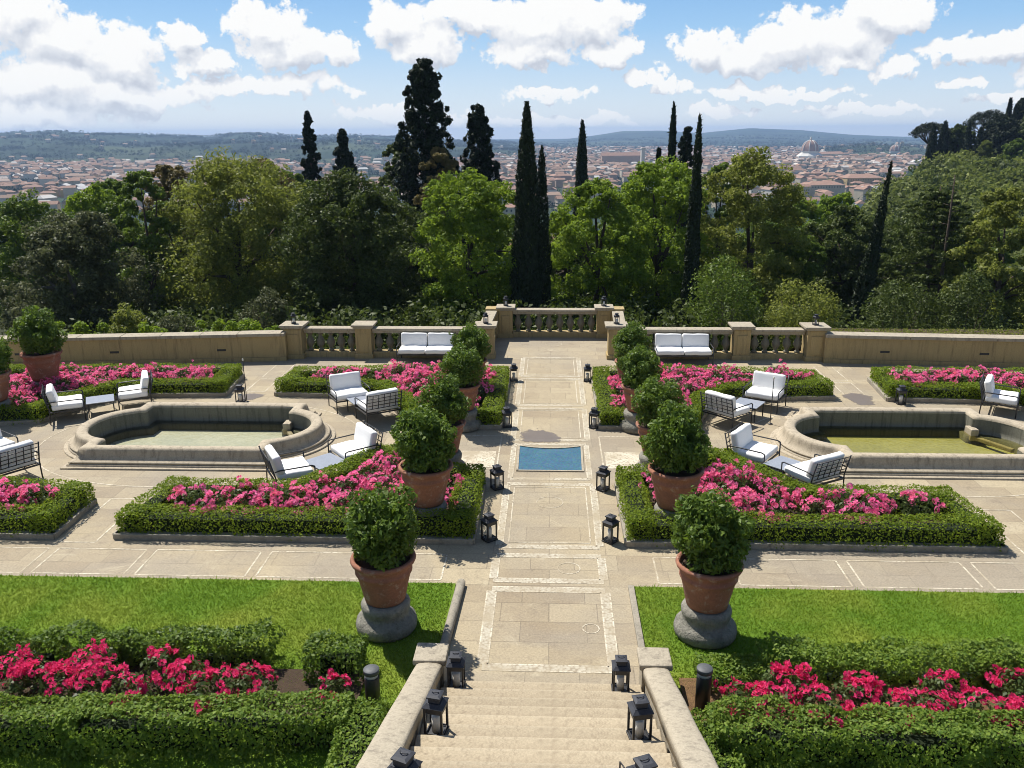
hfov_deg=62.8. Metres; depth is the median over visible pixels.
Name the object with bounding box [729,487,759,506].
rose bush
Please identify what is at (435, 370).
rose bush
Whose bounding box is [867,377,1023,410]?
kerb
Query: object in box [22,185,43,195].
house
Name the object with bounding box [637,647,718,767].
stair parapet
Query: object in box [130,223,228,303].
broadleaf tree
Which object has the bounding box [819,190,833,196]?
house
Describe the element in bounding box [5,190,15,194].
house
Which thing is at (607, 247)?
broadleaf tree
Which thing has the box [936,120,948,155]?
cypress tree
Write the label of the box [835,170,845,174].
house
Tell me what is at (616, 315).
lantern
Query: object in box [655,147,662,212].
conifer tree
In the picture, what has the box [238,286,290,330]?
shrub
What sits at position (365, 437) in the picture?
armchair
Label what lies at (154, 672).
rose bush
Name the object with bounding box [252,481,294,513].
rose bush
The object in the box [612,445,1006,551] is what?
box hedge
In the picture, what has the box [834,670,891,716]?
rose bush
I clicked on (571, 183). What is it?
house
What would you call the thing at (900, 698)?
rose bush
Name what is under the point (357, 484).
rose bush
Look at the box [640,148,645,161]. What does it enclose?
tower
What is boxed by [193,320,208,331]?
shrub
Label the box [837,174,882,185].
house
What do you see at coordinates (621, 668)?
lantern
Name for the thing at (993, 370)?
rose bush
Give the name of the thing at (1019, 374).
rose bush
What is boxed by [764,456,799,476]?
side table
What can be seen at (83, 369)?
rose bush
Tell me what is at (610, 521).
lantern
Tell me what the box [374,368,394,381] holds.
rose bush
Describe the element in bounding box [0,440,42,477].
sofa
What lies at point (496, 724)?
staircase
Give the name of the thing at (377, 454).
rose bush
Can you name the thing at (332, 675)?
rose bush
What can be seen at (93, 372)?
rose bush
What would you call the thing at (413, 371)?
rose bush
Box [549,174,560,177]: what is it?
house
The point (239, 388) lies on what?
lantern
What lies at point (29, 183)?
house
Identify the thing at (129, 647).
box hedge
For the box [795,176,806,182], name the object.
house
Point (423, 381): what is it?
rose bush
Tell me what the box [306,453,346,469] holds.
side table
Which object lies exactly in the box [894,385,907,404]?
lantern
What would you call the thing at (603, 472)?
lantern
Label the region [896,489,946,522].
rose bush
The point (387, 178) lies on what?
broadleaf tree
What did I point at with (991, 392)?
armchair
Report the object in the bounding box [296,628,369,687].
box bush
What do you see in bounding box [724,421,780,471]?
armchair
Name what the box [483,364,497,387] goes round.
rose bush
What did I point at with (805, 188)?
house
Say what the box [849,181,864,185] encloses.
house
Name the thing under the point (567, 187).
house
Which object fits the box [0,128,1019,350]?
terrain
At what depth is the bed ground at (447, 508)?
17.50 m
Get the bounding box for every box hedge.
[0,362,242,425]
[0,475,97,537]
[0,625,70,674]
[0,687,355,763]
[54,616,286,671]
[114,443,485,544]
[273,362,509,424]
[324,696,390,767]
[591,363,834,427]
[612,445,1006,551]
[691,707,745,767]
[704,692,1023,767]
[754,629,1023,691]
[869,365,1023,405]
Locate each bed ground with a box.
[0,664,363,747]
[12,379,199,407]
[187,474,459,514]
[371,380,487,410]
[641,478,943,522]
[679,678,1023,760]
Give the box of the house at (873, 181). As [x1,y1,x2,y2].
[871,180,882,183]
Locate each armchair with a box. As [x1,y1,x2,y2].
[0,429,18,446]
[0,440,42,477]
[41,383,86,424]
[116,369,152,409]
[258,445,315,483]
[326,370,370,413]
[327,421,382,464]
[354,388,401,425]
[700,390,752,430]
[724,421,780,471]
[742,370,789,413]
[780,451,851,487]
[979,373,1021,418]
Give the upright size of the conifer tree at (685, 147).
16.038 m
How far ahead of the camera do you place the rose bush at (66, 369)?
26.39 m
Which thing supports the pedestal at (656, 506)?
on the terrace paving
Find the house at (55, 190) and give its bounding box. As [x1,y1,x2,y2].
[48,188,58,196]
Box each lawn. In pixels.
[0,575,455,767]
[635,586,1023,767]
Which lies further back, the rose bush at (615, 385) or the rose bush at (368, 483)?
the rose bush at (615, 385)
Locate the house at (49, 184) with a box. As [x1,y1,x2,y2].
[44,182,55,190]
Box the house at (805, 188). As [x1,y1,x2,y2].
[796,184,810,196]
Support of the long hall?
on the terrain at (327, 155)
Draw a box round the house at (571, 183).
[567,180,575,186]
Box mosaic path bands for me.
[478,357,616,671]
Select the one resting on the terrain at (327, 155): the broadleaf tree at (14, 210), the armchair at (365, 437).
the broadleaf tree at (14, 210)
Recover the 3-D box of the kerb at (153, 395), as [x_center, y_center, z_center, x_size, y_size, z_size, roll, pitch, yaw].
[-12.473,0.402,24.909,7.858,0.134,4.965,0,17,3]
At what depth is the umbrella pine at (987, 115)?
208.35 m
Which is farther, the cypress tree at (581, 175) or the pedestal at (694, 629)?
the cypress tree at (581, 175)
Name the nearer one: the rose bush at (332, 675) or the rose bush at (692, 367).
the rose bush at (332, 675)
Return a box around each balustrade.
[279,321,497,358]
[481,304,624,340]
[604,321,831,361]
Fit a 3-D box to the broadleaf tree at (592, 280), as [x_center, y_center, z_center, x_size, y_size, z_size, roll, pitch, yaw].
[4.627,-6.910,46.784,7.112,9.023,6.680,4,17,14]
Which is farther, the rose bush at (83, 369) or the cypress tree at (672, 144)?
the cypress tree at (672, 144)
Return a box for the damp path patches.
[243,393,872,441]
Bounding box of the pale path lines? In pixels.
[0,343,1023,672]
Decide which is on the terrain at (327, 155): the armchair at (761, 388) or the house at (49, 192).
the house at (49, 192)
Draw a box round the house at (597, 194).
[590,183,620,200]
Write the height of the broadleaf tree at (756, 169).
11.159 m
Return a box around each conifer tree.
[299,110,322,195]
[332,128,358,245]
[385,57,466,287]
[454,103,507,274]
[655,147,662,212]
[674,125,693,272]
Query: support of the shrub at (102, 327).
on the terrain at (327, 155)
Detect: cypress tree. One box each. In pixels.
[509,101,545,328]
[536,145,552,307]
[570,119,588,269]
[666,101,677,272]
[679,113,703,323]
[844,161,892,327]
[925,124,937,162]
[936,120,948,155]
[960,122,972,154]
[973,126,983,153]
[1005,97,1013,116]
[1011,102,1020,119]
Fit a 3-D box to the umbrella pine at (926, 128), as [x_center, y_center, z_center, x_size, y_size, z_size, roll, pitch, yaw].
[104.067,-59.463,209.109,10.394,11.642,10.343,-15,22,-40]
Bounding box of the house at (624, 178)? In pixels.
[622,174,632,182]
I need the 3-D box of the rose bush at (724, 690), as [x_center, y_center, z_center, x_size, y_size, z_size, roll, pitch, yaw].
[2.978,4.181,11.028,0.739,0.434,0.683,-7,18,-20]
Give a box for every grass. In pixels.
[830,327,1023,334]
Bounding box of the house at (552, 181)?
[547,179,554,187]
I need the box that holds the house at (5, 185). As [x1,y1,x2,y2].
[0,184,14,189]
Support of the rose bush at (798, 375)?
on the bed ground
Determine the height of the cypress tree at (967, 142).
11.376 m
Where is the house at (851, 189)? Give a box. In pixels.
[849,185,861,195]
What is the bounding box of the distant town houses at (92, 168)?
[0,133,927,216]
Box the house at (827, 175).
[823,173,835,179]
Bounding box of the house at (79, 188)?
[77,186,87,190]
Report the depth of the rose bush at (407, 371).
25.38 m
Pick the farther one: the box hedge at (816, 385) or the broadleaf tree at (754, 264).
the broadleaf tree at (754, 264)
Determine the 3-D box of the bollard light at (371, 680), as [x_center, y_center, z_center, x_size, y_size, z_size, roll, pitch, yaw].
[-1.872,4.106,11.249,0.216,0.665,0.216,0,17,3]
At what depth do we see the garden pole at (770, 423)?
22.24 m
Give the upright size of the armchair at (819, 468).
0.935 m
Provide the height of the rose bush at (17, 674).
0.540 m
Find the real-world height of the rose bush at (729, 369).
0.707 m
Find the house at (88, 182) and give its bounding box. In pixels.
[85,180,94,184]
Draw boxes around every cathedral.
[796,137,844,157]
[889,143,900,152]
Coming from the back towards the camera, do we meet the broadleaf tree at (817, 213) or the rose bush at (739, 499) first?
the broadleaf tree at (817, 213)
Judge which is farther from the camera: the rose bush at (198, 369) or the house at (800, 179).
the house at (800, 179)
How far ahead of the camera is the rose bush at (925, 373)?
25.00 m
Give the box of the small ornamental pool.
[518,446,581,469]
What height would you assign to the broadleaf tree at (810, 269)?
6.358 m
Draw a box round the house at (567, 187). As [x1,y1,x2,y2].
[563,185,573,194]
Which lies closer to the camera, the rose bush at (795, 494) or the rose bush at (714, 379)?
the rose bush at (795, 494)
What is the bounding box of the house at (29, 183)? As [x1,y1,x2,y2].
[26,182,39,184]
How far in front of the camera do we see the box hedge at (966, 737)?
10.18 m
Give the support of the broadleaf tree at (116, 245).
on the terrain at (327, 155)
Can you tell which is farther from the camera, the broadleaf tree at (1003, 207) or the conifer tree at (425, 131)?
the conifer tree at (425, 131)
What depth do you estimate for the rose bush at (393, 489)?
16.91 m
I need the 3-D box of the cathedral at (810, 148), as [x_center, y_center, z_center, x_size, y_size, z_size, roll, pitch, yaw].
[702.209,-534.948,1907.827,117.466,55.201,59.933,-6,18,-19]
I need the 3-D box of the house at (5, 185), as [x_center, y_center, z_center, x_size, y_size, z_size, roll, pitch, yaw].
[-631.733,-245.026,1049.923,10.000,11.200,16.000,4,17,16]
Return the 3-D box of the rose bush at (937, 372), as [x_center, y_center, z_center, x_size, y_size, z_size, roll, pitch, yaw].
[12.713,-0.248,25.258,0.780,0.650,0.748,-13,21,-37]
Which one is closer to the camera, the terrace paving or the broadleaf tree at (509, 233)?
the terrace paving
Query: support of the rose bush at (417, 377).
on the bed ground at (480, 403)
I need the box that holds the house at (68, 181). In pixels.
[59,179,72,184]
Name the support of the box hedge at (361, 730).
on the lawn at (279, 658)
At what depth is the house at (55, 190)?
963.63 m
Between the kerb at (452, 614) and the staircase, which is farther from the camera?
the kerb at (452, 614)
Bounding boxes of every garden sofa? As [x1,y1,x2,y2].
[396,332,455,363]
[652,333,713,364]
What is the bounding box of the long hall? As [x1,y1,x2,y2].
[601,152,639,163]
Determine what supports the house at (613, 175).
on the terrain at (327, 155)
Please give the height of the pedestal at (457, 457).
0.520 m
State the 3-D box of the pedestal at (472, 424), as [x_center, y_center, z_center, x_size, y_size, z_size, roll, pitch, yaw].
[-1.286,0.904,22.228,0.968,0.520,0.968,-2,17,-6]
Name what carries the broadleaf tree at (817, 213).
on the terrain at (327, 155)
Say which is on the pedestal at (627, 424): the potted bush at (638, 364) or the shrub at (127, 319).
the potted bush at (638, 364)
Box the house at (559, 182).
[554,178,562,187]
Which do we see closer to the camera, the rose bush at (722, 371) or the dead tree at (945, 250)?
the rose bush at (722, 371)
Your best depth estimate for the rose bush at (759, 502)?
16.52 m
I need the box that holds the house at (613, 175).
[610,172,616,179]
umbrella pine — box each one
[908,121,953,143]
[963,109,1004,132]
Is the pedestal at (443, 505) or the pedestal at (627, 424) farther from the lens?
the pedestal at (627, 424)
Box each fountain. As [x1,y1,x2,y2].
[60,402,335,471]
[770,407,1023,479]
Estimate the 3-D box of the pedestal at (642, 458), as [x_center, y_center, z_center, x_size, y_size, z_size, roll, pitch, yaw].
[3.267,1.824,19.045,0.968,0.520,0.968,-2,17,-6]
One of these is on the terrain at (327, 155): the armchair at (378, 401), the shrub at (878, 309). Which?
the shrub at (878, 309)
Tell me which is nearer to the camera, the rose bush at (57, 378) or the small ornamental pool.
the small ornamental pool
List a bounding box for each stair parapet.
[356,643,448,767]
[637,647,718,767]
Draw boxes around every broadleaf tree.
[0,187,109,317]
[0,209,164,334]
[0,213,52,331]
[53,219,190,309]
[61,184,133,308]
[83,177,141,245]
[101,169,187,324]
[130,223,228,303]
[137,146,327,318]
[140,164,216,308]
[218,197,341,300]
[243,158,306,274]
[263,166,430,335]
[275,170,317,238]
[369,212,459,318]
[377,142,423,287]
[408,167,531,322]
[413,146,466,284]
[460,218,531,294]
[541,216,607,299]
[543,177,659,323]
[563,217,681,300]
[601,155,721,325]
[665,218,767,304]
[680,146,816,315]
[681,162,743,308]
[726,213,839,308]
[762,235,827,310]
[770,198,836,267]
[798,203,899,325]
[806,191,859,266]
[835,214,966,289]
[929,187,1023,328]
[938,224,1015,297]
[948,124,976,155]
[976,140,993,158]
[983,114,1007,141]
[990,117,1023,156]
[997,138,1023,159]
[1005,114,1023,141]
[1017,97,1023,119]
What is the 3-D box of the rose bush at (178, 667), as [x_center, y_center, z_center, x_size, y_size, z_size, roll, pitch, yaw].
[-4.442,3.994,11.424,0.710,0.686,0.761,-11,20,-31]
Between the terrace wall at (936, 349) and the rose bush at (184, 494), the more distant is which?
the terrace wall at (936, 349)
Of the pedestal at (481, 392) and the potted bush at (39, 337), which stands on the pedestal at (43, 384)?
the potted bush at (39, 337)
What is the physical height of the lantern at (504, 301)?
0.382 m
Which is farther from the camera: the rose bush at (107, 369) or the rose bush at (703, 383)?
the rose bush at (107, 369)
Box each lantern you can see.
[234,384,245,401]
[291,312,295,323]
[387,747,422,767]
[422,689,449,734]
[446,651,465,687]
[480,512,497,542]
[483,312,488,323]
[490,464,504,490]
[501,406,511,427]
[503,296,507,305]
[510,363,517,380]
[584,363,591,381]
[588,407,599,428]
[595,465,610,491]
[601,296,606,305]
[601,513,619,544]
[611,655,630,691]
[614,313,619,323]
[626,694,653,740]
[626,753,657,767]
[812,314,819,324]
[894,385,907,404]
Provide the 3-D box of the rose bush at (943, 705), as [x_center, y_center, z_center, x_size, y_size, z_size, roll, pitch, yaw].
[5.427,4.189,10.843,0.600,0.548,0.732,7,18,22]
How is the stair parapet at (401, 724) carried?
on the terrace paving
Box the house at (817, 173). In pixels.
[809,171,822,175]
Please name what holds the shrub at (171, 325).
on the terrain at (327, 155)
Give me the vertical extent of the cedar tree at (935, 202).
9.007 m
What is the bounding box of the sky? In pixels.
[0,0,1023,139]
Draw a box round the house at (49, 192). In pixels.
[40,191,55,195]
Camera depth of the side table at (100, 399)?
23.51 m
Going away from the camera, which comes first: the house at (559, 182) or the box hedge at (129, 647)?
the box hedge at (129, 647)
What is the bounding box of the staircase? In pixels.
[410,680,675,767]
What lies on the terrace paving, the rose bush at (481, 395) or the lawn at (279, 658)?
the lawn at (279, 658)
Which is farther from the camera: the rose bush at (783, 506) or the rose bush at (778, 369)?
the rose bush at (778, 369)
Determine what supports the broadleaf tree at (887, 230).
on the terrain at (327, 155)
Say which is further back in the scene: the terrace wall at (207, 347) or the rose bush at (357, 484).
the terrace wall at (207, 347)
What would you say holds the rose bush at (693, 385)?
on the bed ground
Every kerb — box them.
[0,373,243,425]
[0,497,97,539]
[112,482,485,544]
[274,377,509,429]
[440,578,464,644]
[591,378,835,430]
[614,482,1008,553]
[628,585,644,646]
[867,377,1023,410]
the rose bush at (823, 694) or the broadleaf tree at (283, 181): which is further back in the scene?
the broadleaf tree at (283, 181)
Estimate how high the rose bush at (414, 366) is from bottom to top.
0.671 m
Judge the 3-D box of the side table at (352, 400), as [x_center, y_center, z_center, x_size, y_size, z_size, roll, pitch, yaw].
[-4.189,0.609,23.470,0.720,0.410,0.720,-10,19,-29]
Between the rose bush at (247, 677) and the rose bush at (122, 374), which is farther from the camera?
the rose bush at (122, 374)
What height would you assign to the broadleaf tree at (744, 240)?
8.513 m
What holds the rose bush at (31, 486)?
on the bed ground
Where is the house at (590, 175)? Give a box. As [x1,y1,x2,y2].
[587,173,593,178]
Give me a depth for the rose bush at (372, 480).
17.46 m
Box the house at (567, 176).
[558,174,571,180]
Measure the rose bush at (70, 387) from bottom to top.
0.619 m
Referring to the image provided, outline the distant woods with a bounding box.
[0,130,973,222]
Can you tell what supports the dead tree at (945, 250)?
on the terrain at (327, 155)
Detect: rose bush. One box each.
[0,477,34,503]
[0,487,18,505]
[0,643,44,688]
[2,488,36,512]
[2,657,58,699]
[8,384,25,405]
[9,368,27,376]
[9,378,27,397]
[10,388,40,402]
[10,482,59,512]
[12,368,32,389]
[12,373,31,389]
[14,396,37,405]
[24,387,45,399]
[25,380,47,398]
[31,659,90,710]
[33,377,56,389]
[38,381,62,398]
[39,376,64,387]
[55,381,78,395]
[59,362,80,378]
[59,371,80,384]
[61,374,88,394]
[64,638,117,686]
[66,654,128,705]
[68,371,89,381]
[69,373,89,387]
[75,365,96,374]
[78,376,104,388]
[79,369,104,378]
[86,370,113,384]
[88,664,156,718]
[96,365,119,381]
[107,369,127,384]
[109,368,138,382]
[113,363,135,373]
[123,363,150,380]
[135,362,163,377]
[139,643,190,692]
[155,365,178,377]
[156,371,182,381]
[157,654,212,703]
[166,368,193,381]
[166,668,235,717]
[167,483,206,512]
[183,359,212,381]
[188,366,213,381]
[189,489,233,514]
[191,365,214,381]
[202,485,244,512]
[208,662,266,699]
[222,659,279,703]
[226,475,268,507]
[226,493,262,514]
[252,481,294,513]
[270,493,311,513]
[280,480,315,509]
[291,490,322,513]
[304,470,336,503]
[304,488,336,514]
[304,668,352,711]
[311,368,333,381]
[316,366,349,381]
[322,475,360,494]
[322,492,356,514]
[325,489,360,514]
[339,470,374,489]
[343,366,357,371]
[350,479,372,500]
[352,367,381,383]
[353,477,391,493]
[354,459,391,487]
[361,470,396,486]
[369,454,401,477]
[371,449,399,473]
[371,474,404,488]
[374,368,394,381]
[375,365,398,379]
[378,465,401,485]
[383,478,401,494]
[386,359,410,374]
[386,374,406,385]
[396,372,426,392]
[397,376,421,386]
[400,367,430,389]
[401,368,424,381]
[403,383,419,394]
[405,362,427,374]
[410,369,438,381]
[416,374,431,390]
[418,360,441,377]
[420,361,441,380]
[420,369,442,382]
[444,491,457,504]
[445,472,464,494]
[475,396,481,410]
[476,379,494,402]
[482,372,494,386]
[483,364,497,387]
[607,375,618,381]
[608,373,617,385]
[608,378,623,400]
[610,394,626,412]
[638,472,655,500]
[660,374,683,385]
[666,363,687,380]
[673,363,697,380]
[677,374,692,388]
[680,380,704,398]
[681,377,706,391]
[682,391,691,405]
[684,365,703,377]
[687,367,713,381]
[692,375,713,383]
[694,373,720,389]
[695,480,720,501]
[698,467,717,487]
[703,364,726,382]
[705,462,726,485]
[705,468,748,494]
[706,458,745,490]
[708,364,726,381]
[711,487,759,515]
[712,362,740,384]
[713,484,744,508]
[713,676,762,717]
[721,460,764,497]
[723,371,745,385]
[725,492,750,517]
[727,473,766,492]
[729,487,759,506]
[731,492,777,519]
[739,373,752,385]
[741,680,802,728]
[750,477,786,502]
[750,498,789,522]
[759,659,819,705]
[764,359,793,381]
[764,487,796,518]
[765,477,805,512]
[787,371,814,384]
[788,662,854,731]
[794,495,834,519]
[817,483,864,516]
[832,672,889,723]
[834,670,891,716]
[836,499,879,523]
[844,489,887,517]
[863,493,897,520]
[884,687,933,730]
[887,365,912,381]
[894,368,924,386]
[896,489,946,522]
[908,373,935,386]
[911,677,956,733]
[915,370,936,382]
[916,668,974,706]
[919,367,944,384]
[929,373,960,386]
[935,368,969,381]
[945,669,1022,732]
[947,369,975,387]
[961,364,989,381]
[969,370,996,387]
[980,367,1010,381]
[984,664,1023,707]
[993,372,1022,389]
[994,692,1023,734]
[1000,378,1023,390]
[1007,372,1023,384]
[1011,376,1023,387]
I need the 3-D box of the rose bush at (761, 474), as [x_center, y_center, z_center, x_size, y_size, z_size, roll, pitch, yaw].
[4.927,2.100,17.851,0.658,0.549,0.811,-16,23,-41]
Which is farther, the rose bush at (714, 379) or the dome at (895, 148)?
the dome at (895, 148)
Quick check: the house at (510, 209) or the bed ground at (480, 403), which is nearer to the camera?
the bed ground at (480, 403)
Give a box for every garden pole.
[242,358,248,401]
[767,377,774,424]
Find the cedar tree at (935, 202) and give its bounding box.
[873,186,996,328]
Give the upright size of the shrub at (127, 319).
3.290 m
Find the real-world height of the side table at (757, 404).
0.410 m
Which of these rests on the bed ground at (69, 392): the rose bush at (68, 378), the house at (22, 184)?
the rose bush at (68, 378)
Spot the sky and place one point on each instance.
(191, 67)
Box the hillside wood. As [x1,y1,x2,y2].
[831,148,1023,321]
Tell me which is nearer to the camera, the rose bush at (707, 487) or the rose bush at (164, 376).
the rose bush at (707, 487)
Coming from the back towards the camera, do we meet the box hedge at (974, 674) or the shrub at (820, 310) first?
the shrub at (820, 310)
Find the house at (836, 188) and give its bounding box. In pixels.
[801,181,844,196]
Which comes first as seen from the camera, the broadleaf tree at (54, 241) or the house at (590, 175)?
the broadleaf tree at (54, 241)
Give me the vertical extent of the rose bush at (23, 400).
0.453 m
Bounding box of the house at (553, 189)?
[548,187,556,191]
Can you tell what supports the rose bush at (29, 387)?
on the bed ground at (69, 392)
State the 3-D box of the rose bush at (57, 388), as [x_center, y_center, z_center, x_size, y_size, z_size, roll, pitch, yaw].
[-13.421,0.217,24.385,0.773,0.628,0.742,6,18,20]
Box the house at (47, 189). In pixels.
[45,185,56,190]
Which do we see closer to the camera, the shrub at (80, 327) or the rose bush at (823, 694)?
the rose bush at (823, 694)
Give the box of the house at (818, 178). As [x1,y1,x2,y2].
[813,176,826,180]
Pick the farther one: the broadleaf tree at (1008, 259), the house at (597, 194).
the house at (597, 194)
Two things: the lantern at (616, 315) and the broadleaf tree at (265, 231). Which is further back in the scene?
the broadleaf tree at (265, 231)
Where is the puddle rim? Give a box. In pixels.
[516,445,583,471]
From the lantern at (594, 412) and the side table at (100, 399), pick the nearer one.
the lantern at (594, 412)
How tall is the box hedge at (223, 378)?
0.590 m
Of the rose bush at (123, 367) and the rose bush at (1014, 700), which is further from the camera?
the rose bush at (123, 367)
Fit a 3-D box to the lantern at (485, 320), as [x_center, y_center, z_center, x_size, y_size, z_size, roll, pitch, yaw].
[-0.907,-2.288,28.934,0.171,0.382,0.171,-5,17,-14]
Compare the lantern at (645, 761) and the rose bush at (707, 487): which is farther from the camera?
the rose bush at (707, 487)
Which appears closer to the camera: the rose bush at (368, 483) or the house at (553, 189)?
the rose bush at (368, 483)
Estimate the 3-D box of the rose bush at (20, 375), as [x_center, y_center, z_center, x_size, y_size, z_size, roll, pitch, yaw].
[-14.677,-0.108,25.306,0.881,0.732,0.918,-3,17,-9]
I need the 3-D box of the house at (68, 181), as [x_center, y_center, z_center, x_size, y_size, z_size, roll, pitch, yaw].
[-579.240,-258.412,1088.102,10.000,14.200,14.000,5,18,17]
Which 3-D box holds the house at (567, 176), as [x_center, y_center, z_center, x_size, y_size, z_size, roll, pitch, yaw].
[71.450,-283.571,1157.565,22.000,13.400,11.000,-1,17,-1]
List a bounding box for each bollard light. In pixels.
[363,664,380,710]
[695,663,712,712]
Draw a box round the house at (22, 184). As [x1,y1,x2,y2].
[15,183,27,189]
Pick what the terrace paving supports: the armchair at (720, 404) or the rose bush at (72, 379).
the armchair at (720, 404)
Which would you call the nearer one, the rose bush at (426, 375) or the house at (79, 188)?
the rose bush at (426, 375)
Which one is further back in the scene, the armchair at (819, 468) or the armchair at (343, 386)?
the armchair at (343, 386)
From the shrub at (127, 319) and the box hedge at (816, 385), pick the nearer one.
the box hedge at (816, 385)
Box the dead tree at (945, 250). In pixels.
[932,175,958,323]
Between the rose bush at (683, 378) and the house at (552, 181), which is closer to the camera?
the rose bush at (683, 378)
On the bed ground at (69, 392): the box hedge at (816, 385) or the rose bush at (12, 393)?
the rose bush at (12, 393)
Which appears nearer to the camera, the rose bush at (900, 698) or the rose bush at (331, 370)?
the rose bush at (900, 698)
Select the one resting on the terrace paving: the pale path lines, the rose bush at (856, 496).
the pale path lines
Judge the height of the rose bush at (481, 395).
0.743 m
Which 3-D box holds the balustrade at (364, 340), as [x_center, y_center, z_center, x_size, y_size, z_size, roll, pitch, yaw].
[-4.265,-1.523,29.267,7.510,1.212,0.890,0,17,3]
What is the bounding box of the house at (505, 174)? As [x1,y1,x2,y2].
[499,172,507,176]
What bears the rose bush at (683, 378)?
on the bed ground
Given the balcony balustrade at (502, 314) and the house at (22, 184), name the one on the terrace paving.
the balcony balustrade at (502, 314)
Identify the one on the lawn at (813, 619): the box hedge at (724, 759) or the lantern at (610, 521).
the box hedge at (724, 759)
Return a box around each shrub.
[55,321,72,333]
[72,321,91,333]
[94,322,109,333]
[107,302,147,333]
[138,322,167,332]
[155,315,197,332]
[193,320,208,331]
[209,318,236,331]
[234,317,262,330]
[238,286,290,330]
[264,325,280,329]
[685,253,764,350]
[757,278,842,350]
[855,277,942,328]
[929,269,1007,329]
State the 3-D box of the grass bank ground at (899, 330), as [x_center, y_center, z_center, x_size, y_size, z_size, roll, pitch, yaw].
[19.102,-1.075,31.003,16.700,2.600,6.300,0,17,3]
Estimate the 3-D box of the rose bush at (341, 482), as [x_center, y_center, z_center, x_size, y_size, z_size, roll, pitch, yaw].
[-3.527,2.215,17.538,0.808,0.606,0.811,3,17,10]
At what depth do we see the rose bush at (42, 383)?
24.75 m
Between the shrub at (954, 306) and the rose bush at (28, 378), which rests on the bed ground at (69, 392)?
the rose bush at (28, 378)
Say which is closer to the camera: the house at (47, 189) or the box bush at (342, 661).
the box bush at (342, 661)
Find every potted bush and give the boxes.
[0,336,14,401]
[4,305,67,381]
[341,481,420,607]
[389,401,457,507]
[410,371,472,451]
[439,342,486,410]
[448,321,491,380]
[611,320,651,383]
[614,343,663,412]
[631,373,687,456]
[636,400,714,510]
[670,485,757,613]
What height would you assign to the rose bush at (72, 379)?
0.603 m
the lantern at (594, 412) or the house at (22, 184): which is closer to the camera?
the lantern at (594, 412)
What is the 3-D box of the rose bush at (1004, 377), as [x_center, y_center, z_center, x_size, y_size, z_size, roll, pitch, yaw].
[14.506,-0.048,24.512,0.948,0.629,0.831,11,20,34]
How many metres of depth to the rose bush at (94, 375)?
25.36 m
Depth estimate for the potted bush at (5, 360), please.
22.91 m
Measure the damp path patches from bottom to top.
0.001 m
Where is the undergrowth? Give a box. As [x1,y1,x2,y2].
[10,264,1023,350]
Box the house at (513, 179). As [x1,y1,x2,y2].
[505,177,515,181]
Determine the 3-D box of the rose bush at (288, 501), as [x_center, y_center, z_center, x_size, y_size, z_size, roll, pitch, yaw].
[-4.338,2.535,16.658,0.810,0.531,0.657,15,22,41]
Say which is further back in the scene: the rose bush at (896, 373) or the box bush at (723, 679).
the rose bush at (896, 373)
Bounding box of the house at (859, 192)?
[853,186,870,201]
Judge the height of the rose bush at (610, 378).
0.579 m
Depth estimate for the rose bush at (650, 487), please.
17.41 m
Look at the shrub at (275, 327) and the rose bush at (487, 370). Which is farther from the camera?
the shrub at (275, 327)
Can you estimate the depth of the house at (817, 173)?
1168.95 m
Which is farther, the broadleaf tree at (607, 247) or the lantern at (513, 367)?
the broadleaf tree at (607, 247)
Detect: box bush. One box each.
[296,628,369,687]
[691,651,767,693]
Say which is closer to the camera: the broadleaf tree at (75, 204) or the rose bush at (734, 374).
the rose bush at (734, 374)
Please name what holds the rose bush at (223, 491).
on the bed ground at (447, 508)
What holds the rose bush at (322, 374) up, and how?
on the bed ground at (480, 403)
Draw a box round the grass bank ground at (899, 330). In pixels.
[790,328,1023,350]
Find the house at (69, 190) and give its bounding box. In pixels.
[62,185,77,198]
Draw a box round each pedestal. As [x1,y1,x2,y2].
[0,398,10,408]
[32,379,63,398]
[356,593,416,642]
[411,500,446,516]
[450,449,464,468]
[462,407,481,432]
[478,383,484,401]
[619,408,638,434]
[635,451,649,470]
[653,502,677,519]
[674,598,736,649]
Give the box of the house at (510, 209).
[500,204,519,219]
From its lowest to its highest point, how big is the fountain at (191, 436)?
0.880 m
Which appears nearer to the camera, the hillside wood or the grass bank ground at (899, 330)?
the grass bank ground at (899, 330)
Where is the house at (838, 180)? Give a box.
[834,178,842,182]
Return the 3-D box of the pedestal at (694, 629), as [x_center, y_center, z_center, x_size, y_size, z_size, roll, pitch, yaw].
[2.995,3.632,12.964,0.968,0.520,0.968,9,19,28]
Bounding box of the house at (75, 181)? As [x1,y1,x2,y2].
[70,179,80,184]
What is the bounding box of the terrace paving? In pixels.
[0,337,1023,684]
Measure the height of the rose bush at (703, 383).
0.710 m
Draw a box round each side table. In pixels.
[86,394,114,417]
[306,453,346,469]
[346,395,365,417]
[736,397,764,422]
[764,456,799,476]
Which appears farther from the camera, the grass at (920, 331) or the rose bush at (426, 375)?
the grass at (920, 331)
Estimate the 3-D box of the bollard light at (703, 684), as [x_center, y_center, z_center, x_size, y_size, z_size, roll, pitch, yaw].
[2.562,4.082,11.218,0.216,0.665,0.216,0,17,3]
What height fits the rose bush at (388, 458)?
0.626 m
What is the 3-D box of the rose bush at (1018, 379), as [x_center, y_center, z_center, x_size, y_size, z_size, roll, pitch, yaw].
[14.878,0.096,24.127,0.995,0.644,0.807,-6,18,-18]
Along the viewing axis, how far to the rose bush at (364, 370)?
25.74 m
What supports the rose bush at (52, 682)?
on the bed ground at (293, 686)
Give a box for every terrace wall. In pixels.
[0,330,287,366]
[822,331,1023,367]
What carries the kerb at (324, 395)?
on the terrace paving
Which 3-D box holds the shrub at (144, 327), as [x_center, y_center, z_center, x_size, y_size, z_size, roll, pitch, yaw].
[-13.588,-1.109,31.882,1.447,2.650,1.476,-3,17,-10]

